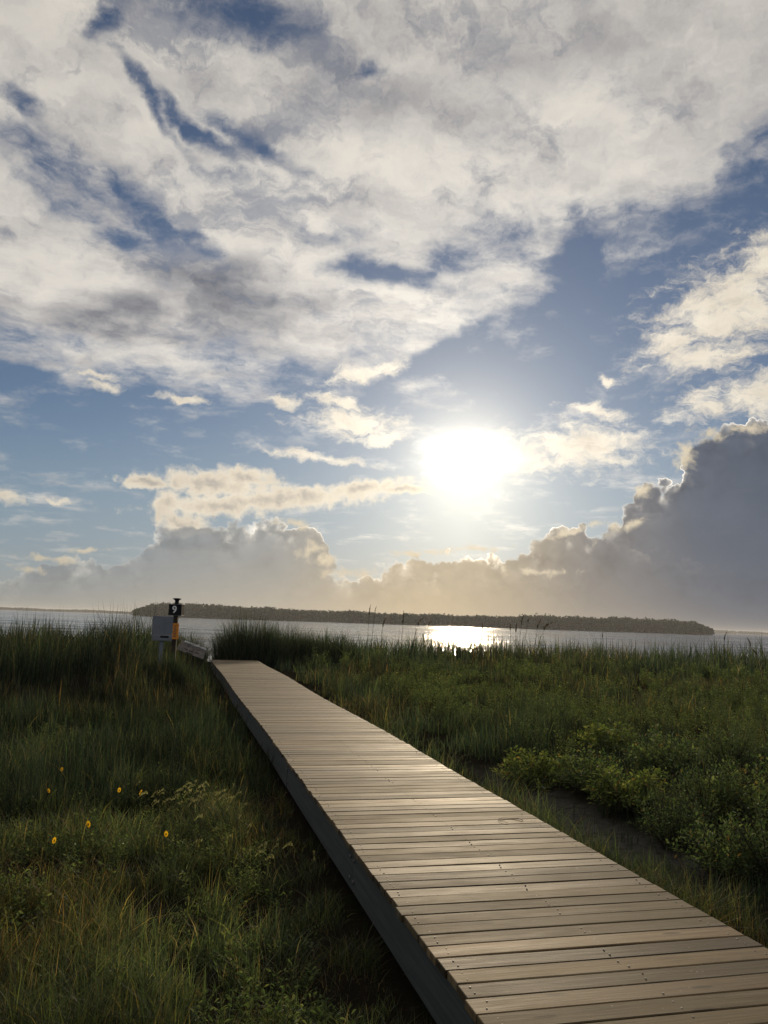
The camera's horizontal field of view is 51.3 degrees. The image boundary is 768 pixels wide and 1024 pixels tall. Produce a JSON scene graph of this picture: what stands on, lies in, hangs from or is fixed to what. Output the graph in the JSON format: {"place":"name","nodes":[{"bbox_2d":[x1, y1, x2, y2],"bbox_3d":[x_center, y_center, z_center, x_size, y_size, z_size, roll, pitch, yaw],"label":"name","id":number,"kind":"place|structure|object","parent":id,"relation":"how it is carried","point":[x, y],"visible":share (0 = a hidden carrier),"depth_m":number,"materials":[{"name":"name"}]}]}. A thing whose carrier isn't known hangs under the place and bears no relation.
{"place":"outdoors","nodes":[
{"label":"outdoors","id":0,"kind":"place"},
{"bbox_2d":[0,609,116,613],"bbox_3d":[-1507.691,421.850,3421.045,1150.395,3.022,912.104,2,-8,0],"label":"shore","id":1,"kind":"structure","parent":0,"point":[62,611],"depth_m":3382.89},
{"bbox_2d":[0,607,767,634],"bbox_3d":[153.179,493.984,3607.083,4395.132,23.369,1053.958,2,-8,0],"label":"treeline","id":2,"kind":"object","parent":1,"relation":"on","point":[126,612],"visible":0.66,"depth_m":3446.11,"materials":[{"name":"green plant"}]},
{"bbox_2d":[0,647,767,1023],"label":"ground","id":3,"kind":"structure","parent":0,"point":[396,985],"depth_m":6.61,"materials":[{"name":"green plant"}]},
{"bbox_2d":[0,873,36,911],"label":"leafy weed","id":4,"kind":"object","parent":3,"relation":"on","point":[1,880],"visible":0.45,"depth_m":5.57,"materials":[{"name":"green plant"}]},
{"bbox_2d":[49,837,56,880],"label":"yellow wildflower","id":5,"kind":"object","parent":3,"relation":"on","point":[54,840],"visible":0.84,"depth_m":6.12,"materials":[{"name":"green plant"}]},
{"bbox_2d":[82,820,89,874],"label":"yellow wildflower","id":6,"kind":"object","parent":3,"relation":"on","point":[88,824],"visible":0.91,"depth_m":6.43,"materials":[{"name":"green plant"}]},
{"bbox_2d":[0,597,289,820],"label":"dune grass","id":7,"kind":"structure","parent":3,"relation":"on","point":[114,657],"depth_m":14.10,"materials":[{"name":"green plant"}]},
{"bbox_2d":[151,616,172,665],"bbox_3d":[-6.484,3.976,23.277,0.588,1.881,0.164,5,-8,-23],"label":"dispenser station","id":8,"kind":"object","parent":3,"relation":"on","point":[162,624],"visible":0.86,"depth_m":23.34,"materials":[{"name":"grey paint"}]},
{"bbox_2d":[161,831,167,870],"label":"yellow wildflower","id":9,"kind":"object","parent":3,"relation":"on","point":[165,833],"visible":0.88,"depth_m":6.39,"materials":[{"name":"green plant"}]},
{"bbox_2d":[132,646,199,682],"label":"grass tuft","id":10,"kind":"object","parent":3,"relation":"on","point":[173,672],"visible":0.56,"depth_m":21.96,"materials":[{"name":"green plant"}]},
{"bbox_2d":[168,598,183,665],"bbox_3d":[-6.513,3.911,24.875,0.416,2.453,0.376,2,-8,0],"label":"beach marker post","id":11,"kind":"object","parent":3,"relation":"on","point":[176,610],"visible":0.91,"depth_m":24.81,"materials":[{"name":"black paint"}]},
{"bbox_2d":[0,706,361,1023],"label":"leafy undergrowth","id":12,"kind":"object","parent":3,"relation":"on","point":[250,885],"visible":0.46,"depth_m":5.70,"materials":[{"name":"green plant"}]},
{"bbox_2d":[177,640,205,669],"bbox_3d":[-5.899,4.542,24.480,0.893,1.211,0.257,2,-8,-1],"label":"leaning notice board","id":13,"kind":"object","parent":3,"relation":"on","point":[192,649],"visible":0.88,"depth_m":24.47,"materials":[{"name":"white paint"}]},
{"bbox_2d":[167,624,217,664],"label":"reed clump","id":14,"kind":"object","parent":3,"relation":"on","point":[195,641],"visible":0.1,"depth_m":32.54,"materials":[{"name":"green plant"}]},
{"bbox_2d":[166,889,234,932],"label":"leafy weed","id":15,"kind":"object","parent":3,"relation":"on","point":[198,913],"visible":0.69,"depth_m":5.48,"materials":[{"name":"green plant"}]},
{"bbox_2d":[131,779,313,848],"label":"foxtail grass","id":16,"kind":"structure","parent":3,"relation":"on","point":[235,816],"depth_m":7.67,"materials":[{"name":"green plant"}]},
{"bbox_2d":[136,980,318,1023],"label":"grass tuft","id":17,"kind":"object","parent":3,"relation":"on","point":[226,1017],"visible":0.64,"depth_m":4.01,"materials":[{"name":"green plant"}]},
{"bbox_2d":[205,607,294,667],"bbox_3d":[-5.779,5.311,34.602,4.027,2.736,3.568,7,-9,-35],"label":"reed clump","id":18,"kind":"object","parent":3,"relation":"on","point":[243,644],"visible":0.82,"depth_m":34.09,"materials":[{"name":"green plant"}]},
{"bbox_2d":[176,814,338,922],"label":"foxtail grass","id":19,"kind":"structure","parent":3,"relation":"on","point":[261,851],"depth_m":6.34,"materials":[{"name":"green plant"}]},
{"bbox_2d":[210,916,338,997],"bbox_3d":[-0.667,2.635,4.844,0.868,0.378,0.800,2,-8,0],"label":"grass tuft","id":20,"kind":"object","parent":3,"relation":"on","point":[294,958],"visible":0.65,"depth_m":4.91,"materials":[{"name":"green plant"}]},
{"bbox_2d":[253,619,323,663],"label":"reed clump","id":21,"kind":"object","parent":3,"relation":"on","point":[299,647],"visible":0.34,"depth_m":36.30,"materials":[{"name":"green plant"}]},
{"bbox_2d":[302,630,364,663],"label":"reed clump","id":22,"kind":"object","parent":3,"relation":"on","point":[331,646],"visible":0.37,"depth_m":37.51,"materials":[{"name":"green plant"}]},
{"bbox_2d":[195,660,767,1023],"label":"boardwalk","id":23,"kind":"structure","parent":3,"relation":"on","point":[476,910],"depth_m":4.95,"materials":[{"name":"brown wood"}]},
{"bbox_2d":[498,709,548,749],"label":"leafy shrub","id":24,"kind":"object","parent":3,"relation":"on","point":[527,732],"visible":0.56,"depth_m":13.43,"materials":[{"name":"green plant"}]},
{"bbox_2d":[489,745,574,793],"bbox_3d":[2.034,3.546,11.125,1.212,0.588,1.196,-4,-10,38],"label":"leafy shrub","id":25,"kind":"object","parent":3,"relation":"on","point":[537,771],"visible":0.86,"depth_m":11.00,"materials":[{"name":"green plant"}]},
{"bbox_2d":[304,647,767,845],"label":"shrubbery","id":26,"kind":"object","parent":3,"relation":"on","point":[440,698],"visible":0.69,"depth_m":20.42,"materials":[{"name":"green plant"}]},
{"bbox_2d":[535,622,553,664],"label":"reed","id":27,"kind":"object","parent":3,"relation":"on","point":[544,627],"visible":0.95,"depth_m":41.72,"materials":[{"name":"green plant"}]},
{"bbox_2d":[548,742,628,794],"bbox_3d":[2.670,3.397,10.630,1.061,0.684,1.093,-4,-10,37],"label":"leafy shrub","id":28,"kind":"object","parent":3,"relation":"on","point":[576,780],"visible":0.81,"depth_m":10.55,"materials":[{"name":"green plant"}]},
{"bbox_2d":[561,716,640,754],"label":"leafy shrub","id":29,"kind":"object","parent":3,"relation":"on","point":[595,731],"visible":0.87,"depth_m":13.51,"materials":[{"name":"green plant"}]},
{"bbox_2d":[581,764,683,813],"bbox_3d":[2.953,3.304,9.595,1.154,0.560,1.139,3,-8,-9],"label":"leafy shrub","id":30,"kind":"object","parent":3,"relation":"on","point":[615,788],"visible":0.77,"depth_m":9.57,"materials":[{"name":"green plant"}]},
{"bbox_2d":[620,723,706,774],"bbox_3d":[4.174,3.532,11.913,1.167,0.752,1.202,8,-10,-40],"label":"leafy shrub","id":31,"kind":"object","parent":3,"relation":"on","point":[655,758],"visible":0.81,"depth_m":11.79,"materials":[{"name":"green plant"}]},
{"bbox_2d":[627,779,713,851],"bbox_3d":[3.002,3.154,8.310,0.846,0.732,0.826,-2,-9,26],"label":"leafy shrub","id":32,"kind":"object","parent":3,"relation":"on","point":[664,824],"visible":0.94,"depth_m":8.29,"materials":[{"name":"green plant"}]},
{"bbox_2d":[657,743,755,821],"bbox_3d":[3.647,3.103,9.178,0.957,0.847,0.980,7,-9,-31],"label":"leafy shrub","id":33,"kind":"object","parent":3,"relation":"on","point":[700,789],"visible":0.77,"depth_m":9.05,"materials":[{"name":"green plant"}]},
{"bbox_2d":[665,812,767,883],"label":"leafy shrub","id":34,"kind":"object","parent":3,"relation":"on","point":[718,860],"visible":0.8,"depth_m":7.29,"materials":[{"name":"green plant"}]},
{"bbox_2d":[687,709,767,768],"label":"leafy shrub","id":35,"kind":"object","parent":3,"relation":"on","point":[729,738],"visible":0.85,"depth_m":12.23,"materials":[{"name":"green plant"}]},
{"bbox_2d":[697,754,767,824],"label":"leafy shrub","id":36,"kind":"object","parent":3,"relation":"on","point":[762,790],"visible":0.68,"depth_m":9.02,"materials":[{"name":"green plant"}]},
{"bbox_2d":[716,789,767,884],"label":"leafy shrub","id":37,"kind":"object","parent":3,"relation":"on","point":[764,844],"visible":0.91,"depth_m":7.15,"materials":[{"name":"green plant"}]},
{"bbox_2d":[0,610,767,664],"bbox_3d":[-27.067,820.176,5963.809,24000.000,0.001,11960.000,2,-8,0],"label":"water","id":38,"kind":"structure","parent":0,"point":[392,631],"depth_m":302.20,"materials":[{"name":"grey liquid"}]},
{"bbox_2d":[0,0,767,633],"label":"sky","id":39,"kind":"structure","parent":0,"point":[455,307],"materials":[{"name":"blue"}]},
{"bbox_2d":[183,616,707,634],"bbox_3d":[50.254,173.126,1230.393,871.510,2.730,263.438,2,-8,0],"label":"island","id":40,"kind":"structure","parent":0,"point":[449,625],"depth_m":1169.70,"materials":[{"name":"plant"}]},
{"bbox_2d":[131,602,714,634],"bbox_3d":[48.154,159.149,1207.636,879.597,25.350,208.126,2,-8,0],"label":"forest","id":41,"kind":"object","parent":40,"relation":"on","point":[566,622],"visible":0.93,"depth_m":1161.98,"materials":[{"name":"plant"}]},
{"bbox_2d":[274,624,767,942],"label":"marsh grass","id":42,"kind":"structure","parent":0,"point":[485,659],"depth_m":21.22,"materials":[{"name":"green plant"}]},
{"bbox_2d":[329,688,767,948],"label":"verge grass","id":43,"kind":"structure","parent":0,"point":[544,816],"depth_m":7.56,"materials":[{"name":"green plant"}]}
]}

